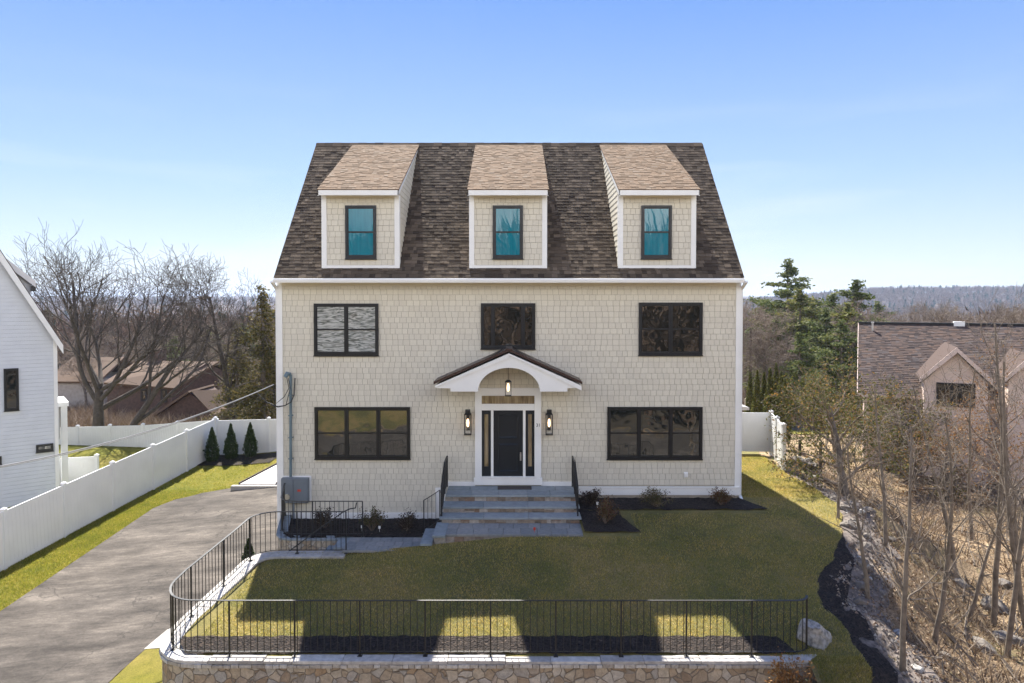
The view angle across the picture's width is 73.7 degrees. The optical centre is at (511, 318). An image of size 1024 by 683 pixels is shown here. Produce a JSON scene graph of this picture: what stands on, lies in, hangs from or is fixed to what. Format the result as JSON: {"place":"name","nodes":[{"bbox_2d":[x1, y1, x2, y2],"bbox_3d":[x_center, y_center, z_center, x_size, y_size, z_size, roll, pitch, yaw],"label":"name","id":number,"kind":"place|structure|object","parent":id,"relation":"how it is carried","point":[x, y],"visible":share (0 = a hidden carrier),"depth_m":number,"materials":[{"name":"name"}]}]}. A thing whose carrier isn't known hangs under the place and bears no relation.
{"place":"outdoors","nodes":[
{"label":"outdoors","id":0,"kind":"place"},
{"bbox_2d":[7,445,147,508],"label":"grass slope","id":1,"kind":"structure","parent":0,"point":[108,454],"depth_m":33.63,"materials":[{"name":"plant"}]},
{"bbox_2d":[0,451,276,610],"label":"side lawn","id":2,"kind":"structure","parent":0,"point":[192,475],"depth_m":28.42,"materials":[{"name":"plant"}]},
{"bbox_2d":[198,453,276,464],"bbox_3d":[-12.800,6.617,32.321,3.600,0.258,1.700,0,1,0],"label":"mulch bed","id":3,"kind":"object","parent":2,"relation":"on","point":[264,457],"visible":0.76,"depth_m":32.10,"materials":[{"name":"soil"}]},
{"bbox_2d":[203,427,219,461],"bbox_3d":[-14.120,5.916,32.051,0.801,1.739,0.760,0,1,0],"label":"evergreen shrub","id":4,"kind":"object","parent":3,"relation":"on","point":[212,454],"visible":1,"depth_m":31.94,"materials":[{"name":"green plant"}]},
{"bbox_2d":[223,423,238,459],"bbox_3d":[-13.324,5.827,32.337,0.763,1.804,0.752,0,1,0],"label":"evergreen shrub","id":5,"kind":"object","parent":3,"relation":"on","point":[230,451],"visible":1,"depth_m":32.23,"materials":[{"name":"green plant"}]},
{"bbox_2d":[242,422,258,457],"bbox_3d":[-12.460,5.778,32.536,0.839,1.745,0.730,0,1,0],"label":"evergreen shrub","id":6,"kind":"object","parent":3,"relation":"on","point":[250,442],"visible":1,"depth_m":32.43,"materials":[{"name":"green plant"}]},
{"bbox_2d":[0,487,277,682],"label":"driveway","id":7,"kind":"structure","parent":0,"point":[99,613],"depth_m":19.35,"materials":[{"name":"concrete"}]},
{"bbox_2d":[342,537,421,552],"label":"path","id":8,"kind":"structure","parent":0,"point":[366,544],"depth_m":17.95,"materials":[{"name":"stone"}]},
{"bbox_2d":[0,0,1023,296],"label":"sky","id":9,"kind":"structure","parent":0,"point":[879,142],"materials":[{"name":"blue"}]},
{"bbox_2d":[445,522,583,536],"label":"path","id":10,"kind":"structure","parent":0,"point":[478,529],"depth_m":18.00,"materials":[{"name":"stone"}]},
{"bbox_2d":[184,451,872,682],"bbox_3d":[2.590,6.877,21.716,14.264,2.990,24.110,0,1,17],"label":"lawn","id":11,"kind":"structure","parent":0,"point":[625,514],"depth_m":15.62,"materials":[{"name":"plant"}]},
{"bbox_2d":[420,522,551,545],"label":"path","id":12,"kind":"structure","parent":11,"relation":"on","point":[435,535],"depth_m":17.71,"materials":[{"name":"stone"}]},
{"bbox_2d":[181,635,795,653],"bbox_3d":[-0.550,6.397,13.410,12.100,0.126,0.500,0,1,0],"label":"mulch bed","id":13,"kind":"object","parent":11,"relation":"on","point":[496,643],"visible":0.91,"depth_m":13.41,"materials":[{"name":"soil"}]},
{"bbox_2d":[439,486,580,523],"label":"front steps","id":14,"kind":"structure","parent":11,"relation":"on","point":[494,504],"depth_m":19.11,"materials":[{"name":"stone"}]},
{"bbox_2d":[440,456,447,521],"bbox_3d":[-1.930,4.825,19.476,0.045,1.440,1.835,0,1,0],"label":"stair railing","id":15,"kind":"object","parent":14,"relation":"on","point":[444,482],"visible":1,"depth_m":19.45,"materials":[{"name":"black metal"}]},
{"bbox_2d":[572,456,578,515],"bbox_3d":[1.800,4.825,19.476,0.045,1.440,1.835,0,1,0],"label":"stair railing","id":16,"kind":"object","parent":14,"relation":"on","point":[575,486],"visible":1,"depth_m":19.26,"materials":[{"name":"black metal"}]},
{"bbox_2d":[579,497,766,531],"bbox_3d":[4.590,5.449,19.139,5.420,0.144,2.800,0,1,0],"label":"mulch bed","id":17,"kind":"object","parent":11,"relation":"on","point":[591,522],"visible":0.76,"depth_m":19.57,"materials":[{"name":"soil"}]},
{"bbox_2d":[579,487,603,504],"bbox_3d":[2.279,5.139,19.701,0.787,0.582,0.776,0,1,0],"label":"shrub","id":18,"kind":"object","parent":17,"relation":"on","point":[590,498],"visible":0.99,"depth_m":19.64,"materials":[{"name":"green plant"}]},
{"bbox_2d":[594,496,620,523],"bbox_3d":[2.576,5.114,18.362,0.762,0.836,0.758,0,1,0],"label":"shrub","id":19,"kind":"object","parent":17,"relation":"on","point":[606,510],"visible":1,"depth_m":18.25,"materials":[{"name":"brown plant"}]},
{"bbox_2d":[639,485,675,506],"bbox_3d":[4.135,5.101,19.527,0.992,0.677,0.954,-1,2,-25],"label":"shrub","id":20,"kind":"object","parent":17,"relation":"on","point":[656,498],"visible":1,"depth_m":19.57,"materials":[{"name":"green plant"}]},
{"bbox_2d":[797,618,831,650],"bbox_3d":[6.010,6.358,13.664,0.715,0.786,0.659,1,2,34],"label":"boulder","id":21,"kind":"object","parent":11,"relation":"on","point":[819,636],"visible":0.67,"depth_m":13.40,"materials":[{"name":"stone"}]},
{"bbox_2d":[817,537,897,682],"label":"mulch bed","id":22,"kind":"object","parent":11,"relation":"on","point":[856,626],"visible":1,"depth_m":14.45,"materials":[{"name":"soil"}]},
{"bbox_2d":[33,292,1023,682],"bbox_3d":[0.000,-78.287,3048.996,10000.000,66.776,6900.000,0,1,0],"label":"ground","id":23,"kind":"structure","parent":0,"point":[961,568],"depth_m":19.90,"materials":[{"name":"brown plant"}]},
{"bbox_2d":[0,250,68,508],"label":"neighbour house","id":24,"kind":"structure","parent":23,"relation":"on","point":[33,414],"depth_m":26.49,"materials":[{"name":"white"}]},
{"bbox_2d":[3,368,19,411],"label":"window","id":25,"kind":"structure","parent":24,"relation":"in","point":[11,375],"depth_m":26.15,"materials":[{"name":"glass"}]},
{"bbox_2d":[59,453,99,485],"bbox_3d":[-18.341,6.705,28.822,1.674,1.985,0.189,0,1,-12],"label":"vinyl fence","id":26,"kind":"object","parent":23,"relation":"on","point":[78,467],"visible":0.45,"depth_m":28.82,"materials":[{"name":"plastic"}]},
{"bbox_2d":[57,340,104,408],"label":"bare tree","id":27,"kind":"object","parent":23,"relation":"on","point":[69,367],"visible":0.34,"depth_m":65.29,"materials":[{"name":"brown plant"}]},
{"bbox_2d":[58,357,132,409],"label":"grey house","id":28,"kind":"structure","parent":23,"relation":"on","point":[70,388],"depth_m":66.23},
{"bbox_2d":[0,416,217,571],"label":"vinyl fence","id":29,"kind":"object","parent":23,"relation":"on","point":[28,528],"visible":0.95,"depth_m":24.80,"materials":[{"name":"plastic"}]},
{"bbox_2d":[109,648,161,682],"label":"front verge","id":30,"kind":"structure","parent":23,"relation":"on","point":[145,666],"depth_m":15.22,"materials":[{"name":"plant"}]},
{"bbox_2d":[59,419,212,447],"bbox_3d":[-19.751,6.274,35.222,11.081,2.935,0.531,0,1,17],"label":"vinyl fence","id":31,"kind":"object","parent":23,"relation":"on","point":[90,436],"visible":0.44,"depth_m":35.40,"materials":[{"name":"plastic"}]},
{"bbox_2d":[6,219,274,425],"bbox_3d":[-22.697,0.825,39.270,16.111,13.705,12.584,0,1,0],"label":"bare tree","id":32,"kind":"object","parent":23,"relation":"on","point":[98,396],"visible":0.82,"depth_m":39.01,"materials":[{"name":"brown plant"}]},
{"bbox_2d":[67,389,275,426],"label":"underbrush","id":33,"kind":"object","parent":23,"relation":"on","point":[81,416],"visible":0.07,"depth_m":48.69,"materials":[{"name":"plant"}]},
{"bbox_2d":[117,241,245,425],"bbox_3d":[-18.464,1.602,38.062,7.120,11.864,11.199,0,1,-18],"label":"bare tree","id":34,"kind":"object","parent":23,"relation":"on","point":[140,416],"visible":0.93,"depth_m":38.00,"materials":[{"name":"brown plant"}]},
{"bbox_2d":[103,349,267,416],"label":"brown house","id":35,"kind":"structure","parent":23,"relation":"on","point":[137,400],"depth_m":56.27,"materials":[{"name":"brick"}]},
{"bbox_2d":[150,384,233,421],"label":"garage","id":36,"kind":"structure","parent":23,"relation":"on","point":[190,401],"depth_m":50.18,"materials":[{"name":"brown brick"}]},
{"bbox_2d":[143,243,274,419],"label":"bare tree","id":37,"kind":"object","parent":23,"relation":"on","point":[225,379],"visible":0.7,"depth_m":40.75,"materials":[{"name":"brown plant"}]},
{"bbox_2d":[196,321,260,420],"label":"hemlock tree","id":38,"kind":"object","parent":23,"relation":"on","point":[236,378],"visible":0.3,"depth_m":46.96,"materials":[{"name":"green plant"}]},
{"bbox_2d":[211,284,275,419],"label":"hemlock tree","id":39,"kind":"object","parent":23,"relation":"on","point":[267,372],"visible":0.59,"depth_m":40.10,"materials":[{"name":"green plant"}]},
{"bbox_2d":[217,417,276,454],"bbox_3d":[-10.700,5.763,33.626,7.602,2.035,0.173,0,1,-5],"label":"vinyl fence","id":40,"kind":"object","parent":23,"relation":"on","point":[265,433],"visible":0.27,"depth_m":33.43,"materials":[{"name":"plastic"}]},
{"bbox_2d":[231,463,276,490],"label":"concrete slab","id":41,"kind":"structure","parent":23,"relation":"on","point":[266,477],"depth_m":28.32,"materials":[{"name":"white concrete"}]},
{"bbox_2d":[276,515,350,550],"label":"bed wall","id":42,"kind":"structure","parent":23,"relation":"on","point":[285,542],"depth_m":18.43,"materials":[{"name":"stone"}]},
{"bbox_2d":[280,483,364,537],"bbox_3d":[-5.727,5.419,18.993,3.446,0.987,1.220,1,2,35],"label":"bed railing","id":43,"kind":"object","parent":42,"relation":"on","point":[283,507],"visible":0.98,"depth_m":18.50,"materials":[{"name":"black metal"}]},
{"bbox_2d":[283,518,440,537],"bbox_3d":[-4.425,5.944,19.526,4.850,0.212,2.090,0,1,0],"label":"mulch bed","id":44,"kind":"object","parent":42,"relation":"on","point":[389,527],"visible":0.59,"depth_m":19.31,"materials":[{"name":"soil"}]},
{"bbox_2d":[354,505,387,530],"bbox_3d":[-3.977,5.588,19.274,0.936,0.799,0.874,0,1,-10],"label":"shrub","id":45,"kind":"object","parent":44,"relation":"on","point":[374,517],"visible":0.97,"depth_m":19.12,"materials":[{"name":"green plant"}]},
{"bbox_2d":[391,507,418,532],"bbox_3d":[-2.970,5.629,18.983,0.743,0.663,1.016,0,1,0],"label":"shrub","id":46,"kind":"object","parent":44,"relation":"on","point":[407,522],"visible":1,"depth_m":18.89,"materials":[{"name":"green plant"}]},
{"bbox_2d":[159,551,816,682],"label":"retaining wall","id":47,"kind":"structure","parent":23,"relation":"on","point":[179,666],"depth_m":12.96,"materials":[{"name":"stone"}]},
{"bbox_2d":[169,511,807,656],"bbox_3d":[-0.541,5.705,15.289,12.673,1.447,4.480,0,1,0],"label":"front railing","id":48,"kind":"object","parent":47,"relation":"on","point":[222,542],"visible":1,"depth_m":13.10,"materials":[{"name":"black metal"}]},
{"bbox_2d":[270,143,747,537],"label":"house","id":49,"kind":"structure","parent":23,"relation":"on","point":[590,295],"depth_m":20.44,"materials":[{"name":"wood"}]},
{"bbox_2d":[0,384,273,467],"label":"service cable","id":50,"kind":"object","parent":49,"relation":"attached to","point":[64,453],"visible":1,"depth_m":17.44,"materials":[{"name":"rubber"}]},
{"bbox_2d":[281,372,311,518],"bbox_3d":[-6.466,3.834,20.370,0.884,4.539,0.280,0,1,0],"label":"meter box","id":51,"kind":"object","parent":49,"relation":"attached to","point":[298,488],"visible":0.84,"depth_m":20.33,"materials":[{"name":"grey metal"}]},
{"bbox_2d":[294,479,306,502],"bbox_3d":[-6.296,5.130,20.325,0.405,0.696,0.011,0,1,0],"label":"cabinet door","id":52,"kind":"structure","parent":51,"relation":"in","point":[299,484],"depth_m":20.32,"materials":[{"name":"grey paint"}]},
{"bbox_2d":[313,304,378,355],"bbox_3d":[-4.948,0.335,20.382,1.956,1.578,0.084,0,1,0],"label":"window","id":53,"kind":"structure","parent":49,"relation":"in","point":[339,329],"depth_m":20.38,"materials":[{"name":"glass"}]},
{"bbox_2d":[345,205,376,259],"bbox_3d":[-4.488,-2.560,20.271,0.949,1.600,0.084,0,1,0],"label":"window","id":54,"kind":"structure","parent":49,"relation":"in","point":[360,220],"depth_m":20.26,"materials":[{"name":"glass"}]},
{"bbox_2d":[314,407,410,459],"bbox_3d":[-4.479,3.440,20.458,2.890,1.583,0.084,0,1,0],"label":"window","id":55,"kind":"structure","parent":49,"relation":"in","point":[341,433],"depth_m":20.45,"materials":[{"name":"glass"}]},
{"bbox_2d":[480,303,535,349],"bbox_3d":[-0.116,0.231,20.380,1.654,1.386,0.084,0,1,0],"label":"window","id":56,"kind":"structure","parent":49,"relation":"in","point":[503,325],"depth_m":20.38,"materials":[{"name":"glass"}]},
{"bbox_2d":[492,205,523,259],"bbox_3d":[-0.122,-2.560,20.271,0.928,1.600,0.084,0,1,0],"label":"window","id":57,"kind":"structure","parent":49,"relation":"in","point":[507,219],"depth_m":20.26,"materials":[{"name":"glass"}]},
{"bbox_2d":[493,410,522,475],"bbox_3d":[-0.115,3.734,20.446,0.883,1.991,0.122,0,1,0],"label":"door","id":58,"kind":"structure","parent":49,"relation":"in","point":[507,424],"depth_m":20.45,"materials":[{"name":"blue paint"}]},
{"bbox_2d":[482,396,533,403],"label":"transom window","id":59,"kind":"structure","parent":49,"relation":"in","point":[485,399],"depth_m":20.42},
{"bbox_2d":[607,407,702,459],"bbox_3d":[4.279,3.440,20.458,2.879,1.596,0.084,0,1,0],"label":"window","id":60,"kind":"structure","parent":49,"relation":"in","point":[633,433],"depth_m":20.45,"materials":[{"name":"glass"}]},
{"bbox_2d":[640,205,671,259],"bbox_3d":[4.289,-2.560,20.271,0.935,1.600,0.084,0,1,0],"label":"window","id":61,"kind":"structure","parent":49,"relation":"in","point":[656,220],"depth_m":20.26,"materials":[{"name":"glass"}]},
{"bbox_2d":[638,303,702,355],"bbox_3d":[4.735,0.316,20.382,1.935,1.599,0.084,0,1,0],"label":"window","id":62,"kind":"structure","parent":49,"relation":"in","point":[665,329],"depth_m":20.38,"materials":[{"name":"glass"}]},
{"bbox_2d":[34,285,1023,369],"bbox_3d":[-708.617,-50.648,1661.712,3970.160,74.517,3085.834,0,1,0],"label":"distant wood","id":63,"kind":"object","parent":23,"relation":"on","point":[948,292],"visible":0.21,"depth_m":1079.06,"materials":[{"name":"plant"}]},
{"bbox_2d":[751,370,763,412],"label":"arborvitae","id":64,"kind":"object","parent":23,"relation":"on","point":[755,403],"visible":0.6,"depth_m":40.02,"materials":[{"name":"green plant"}]},
{"bbox_2d":[742,300,776,379],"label":"bare tree","id":65,"kind":"object","parent":23,"relation":"on","point":[745,313],"visible":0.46,"depth_m":61.33,"materials":[{"name":"brown plant"}]},
{"bbox_2d":[742,410,786,469],"bbox_3d":[8.462,4.588,26.020,4.283,1.995,4.160,0,1,0],"label":"vinyl fence","id":66,"kind":"object","parent":23,"relation":"on","point":[756,433],"visible":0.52,"depth_m":27.73,"materials":[{"name":"plastic"}]},
{"bbox_2d":[742,320,792,398],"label":"pine tree","id":67,"kind":"object","parent":23,"relation":"on","point":[773,339],"visible":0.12,"depth_m":69.70,"materials":[{"name":"green plant"}]},
{"bbox_2d":[742,313,797,396],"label":"bare tree","id":68,"kind":"object","parent":23,"relation":"on","point":[762,363],"visible":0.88,"depth_m":58.96,"materials":[{"name":"brown plant"}]},
{"bbox_2d":[764,367,776,415],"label":"arborvitae","id":69,"kind":"object","parent":23,"relation":"on","point":[769,386],"visible":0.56,"depth_m":40.42,"materials":[{"name":"green plant"}]},
{"bbox_2d":[745,305,797,367],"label":"bare tree","id":70,"kind":"object","parent":23,"relation":"on","point":[782,318],"visible":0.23,"depth_m":70.61,"materials":[{"name":"brown plant"}]},
{"bbox_2d":[778,378,793,443],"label":"arborvitae","id":71,"kind":"object","parent":23,"relation":"on","point":[781,412],"visible":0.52,"depth_m":39.22,"materials":[{"name":"green plant"}]},
{"bbox_2d":[743,258,829,346],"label":"pine tree","id":72,"kind":"object","parent":23,"relation":"on","point":[788,273],"visible":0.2,"depth_m":83.87,"materials":[{"name":"green plant"}]},
{"bbox_2d":[761,646,815,682],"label":"shrub","id":73,"kind":"object","parent":23,"relation":"on","point":[783,675],"visible":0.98,"depth_m":12.47,"materials":[{"name":"brown plant"}]},
{"bbox_2d":[753,288,824,368],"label":"pine tree","id":74,"kind":"object","parent":23,"relation":"on","point":[800,299],"visible":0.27,"depth_m":71.42,"materials":[{"name":"green plant"}]},
{"bbox_2d":[760,331,833,384],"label":"bare tree","id":75,"kind":"object","parent":23,"relation":"on","point":[786,346],"visible":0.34,"depth_m":65.43,"materials":[{"name":"brown plant"}]},
{"bbox_2d":[774,332,835,424],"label":"pine tree","id":76,"kind":"object","parent":23,"relation":"on","point":[804,353],"visible":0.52,"depth_m":57.72,"materials":[{"name":"green plant"}]},
{"bbox_2d":[774,307,856,415],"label":"pine tree","id":77,"kind":"object","parent":23,"relation":"on","point":[822,328],"visible":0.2,"depth_m":65.78,"materials":[{"name":"green plant"}]},
{"bbox_2d":[789,362,862,452],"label":"brush tree","id":78,"kind":"object","parent":23,"relation":"on","point":[814,375],"visible":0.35,"depth_m":39.80,"materials":[{"name":"green plant"}]},
{"bbox_2d":[797,319,862,423],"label":"pine tree","id":79,"kind":"object","parent":23,"relation":"on","point":[841,354],"visible":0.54,"depth_m":60.00,"materials":[{"name":"green plant"}]},
{"bbox_2d":[759,344,908,496],"bbox_3d":[10.391,3.525,22.286,4.631,5.401,4.635,1,2,31],"label":"brush tree","id":80,"kind":"object","parent":23,"relation":"on","point":[829,419],"visible":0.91,"depth_m":22.22,"materials":[{"name":"green plant"}]},
{"bbox_2d":[803,302,866,408],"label":"pine tree","id":81,"kind":"object","parent":23,"relation":"on","point":[848,312],"visible":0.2,"depth_m":63.70,"materials":[{"name":"green plant"}]},
{"bbox_2d":[822,427,859,517],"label":"bare sapling","id":82,"kind":"object","parent":23,"relation":"on","point":[838,498],"visible":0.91,"depth_m":18.74,"materials":[{"name":"brown plant"}]},
{"bbox_2d":[817,297,872,330],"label":"bare tree","id":83,"kind":"object","parent":23,"relation":"on","point":[853,318],"visible":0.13,"depth_m":68.59,"materials":[{"name":"brown plant"}]},
{"bbox_2d":[809,422,888,599],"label":"bare sapling","id":84,"kind":"object","parent":23,"relation":"on","point":[866,579],"visible":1,"depth_m":15.29,"materials":[{"name":"brown plant"}]},
{"bbox_2d":[819,279,890,367],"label":"pine tree","id":85,"kind":"object","parent":23,"relation":"on","point":[855,288],"visible":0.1,"depth_m":69.73,"materials":[{"name":"green plant"}]},
{"bbox_2d":[786,470,943,682],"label":"stony soil","id":86,"kind":"structure","parent":23,"relation":"on","point":[876,593],"depth_m":15.55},
{"bbox_2d":[785,470,959,682],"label":"loose stones","id":87,"kind":"object","parent":86,"relation":"on","point":[864,605],"visible":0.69,"depth_m":15.58,"materials":[{"name":"grey stone"}]},
{"bbox_2d":[813,460,1023,682],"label":"fallen leaves","id":88,"kind":"object","parent":86,"relation":"on","point":[917,617],"depth_m":17.34,"materials":[{"name":"plant"}]},
{"bbox_2d":[854,362,916,547],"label":"bare sapling","id":89,"kind":"object","parent":23,"relation":"on","point":[885,530],"visible":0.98,"depth_m":17.96,"materials":[{"name":"brown plant"}]},
{"bbox_2d":[839,372,957,470],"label":"brush tree","id":90,"kind":"object","parent":23,"relation":"on","point":[894,395],"visible":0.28,"depth_m":32.64,"materials":[{"name":"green plant"}]},
{"bbox_2d":[857,374,956,672],"bbox_3d":[7.618,3.928,13.147,1.577,5.958,1.585,1,2,35],"label":"bare sapling","id":91,"kind":"object","parent":23,"relation":"on","point":[902,650],"visible":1,"depth_m":12.91,"materials":[{"name":"brown plant"}]},
{"bbox_2d":[849,383,972,500],"bbox_3d":[17.495,5.325,30.032,5.215,5.068,5.090,0,1,0],"label":"brush tree","id":92,"kind":"object","parent":23,"relation":"on","point":[896,434],"visible":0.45,"depth_m":29.90,"materials":[{"name":"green plant"}]},
{"bbox_2d":[812,456,1023,682],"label":"dead twigs","id":93,"kind":"object","parent":23,"relation":"on","point":[979,611],"visible":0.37,"depth_m":19.03,"materials":[{"name":"plant"}]},
{"bbox_2d":[815,460,1023,682],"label":"dry grass","id":94,"kind":"structure","parent":23,"relation":"on","point":[974,613],"depth_m":17.75,"materials":[{"name":"plant"}]},
{"bbox_2d":[890,299,962,322],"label":"bare tree","id":95,"kind":"object","parent":23,"relation":"on","point":[924,319],"visible":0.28,"depth_m":101.37,"materials":[{"name":"brown plant"}]},
{"bbox_2d":[882,359,974,562],"bbox_3d":[12.438,4.337,20.224,2.034,6.359,2.068,-1,2,-30],"label":"bare sapling","id":96,"kind":"object","parent":23,"relation":"on","point":[953,555],"visible":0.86,"depth_m":20.20,"materials":[{"name":"brown plant"}]},
{"bbox_2d":[857,321,1023,489],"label":"neighbour house","id":97,"kind":"structure","parent":23,"relation":"on","point":[904,344],"depth_m":34.00,"materials":[{"name":"brown"}]},
{"bbox_2d":[936,382,975,407],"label":"window","id":98,"kind":"structure","parent":97,"relation":"in","point":[941,386],"depth_m":31.49,"materials":[{"name":"glass"}]},
{"bbox_2d":[889,361,997,643],"bbox_3d":[9.507,4.164,14.873,2.384,6.566,1.344,-1,1,-20],"label":"bare sapling","id":99,"kind":"object","parent":23,"relation":"on","point":[941,608],"visible":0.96,"depth_m":14.91,"materials":[{"name":"brown plant"}]},
{"bbox_2d":[886,392,1010,500],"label":"brush tree","id":100,"kind":"object","parent":23,"relation":"on","point":[946,458],"visible":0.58,"depth_m":28.78,"materials":[{"name":"brown plant"}]},
{"bbox_2d":[925,308,985,322],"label":"bare tree","id":101,"kind":"object","parent":23,"relation":"on","point":[942,316],"visible":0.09,"depth_m":61.64,"materials":[{"name":"brown plant"}]},
{"bbox_2d":[923,284,1023,626],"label":"bare sapling","id":102,"kind":"object","parent":23,"relation":"on","point":[994,598],"visible":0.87,"depth_m":17.39,"materials":[{"name":"brown plant"}]},
{"bbox_2d":[930,313,1023,630],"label":"bare sapling","id":103,"kind":"object","parent":23,"relation":"on","point":[1020,600],"visible":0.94,"depth_m":16.14,"materials":[{"name":"brown plant"}]},
{"bbox_2d":[932,338,1023,526],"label":"brush tree","id":104,"kind":"object","parent":23,"relation":"on","point":[984,440],"visible":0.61,"depth_m":25.45,"materials":[{"name":"brown plant"}]},
{"bbox_2d":[935,346,1021,540],"bbox_3d":[15.705,4.308,23.256,2.257,7.027,2.729,1,2,28],"label":"bare sapling","id":105,"kind":"object","parent":23,"relation":"on","point":[971,534],"visible":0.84,"depth_m":23.31,"materials":[{"name":"brown plant"}]},
{"bbox_2d":[946,325,1023,598],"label":"bare sapling","id":106,"kind":"object","parent":23,"relation":"on","point":[1016,538],"visible":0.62,"depth_m":19.01,"materials":[{"name":"brown plant"}]},
{"bbox_2d":[960,369,1023,657],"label":"bare sapling","id":107,"kind":"object","parent":23,"relation":"on","point":[1012,613],"visible":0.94,"depth_m":15.60,"materials":[{"name":"brown plant"}]},
{"bbox_2d":[964,454,1023,622],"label":"bare sapling","id":108,"kind":"object","parent":23,"relation":"on","point":[976,593],"visible":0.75,"depth_m":17.21,"materials":[{"name":"brown plant"}]},
{"bbox_2d":[975,308,1023,323],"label":"bare tree","id":109,"kind":"object","parent":23,"relation":"on","point":[1013,319],"visible":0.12,"depth_m":60.61,"materials":[{"name":"brown plant"}]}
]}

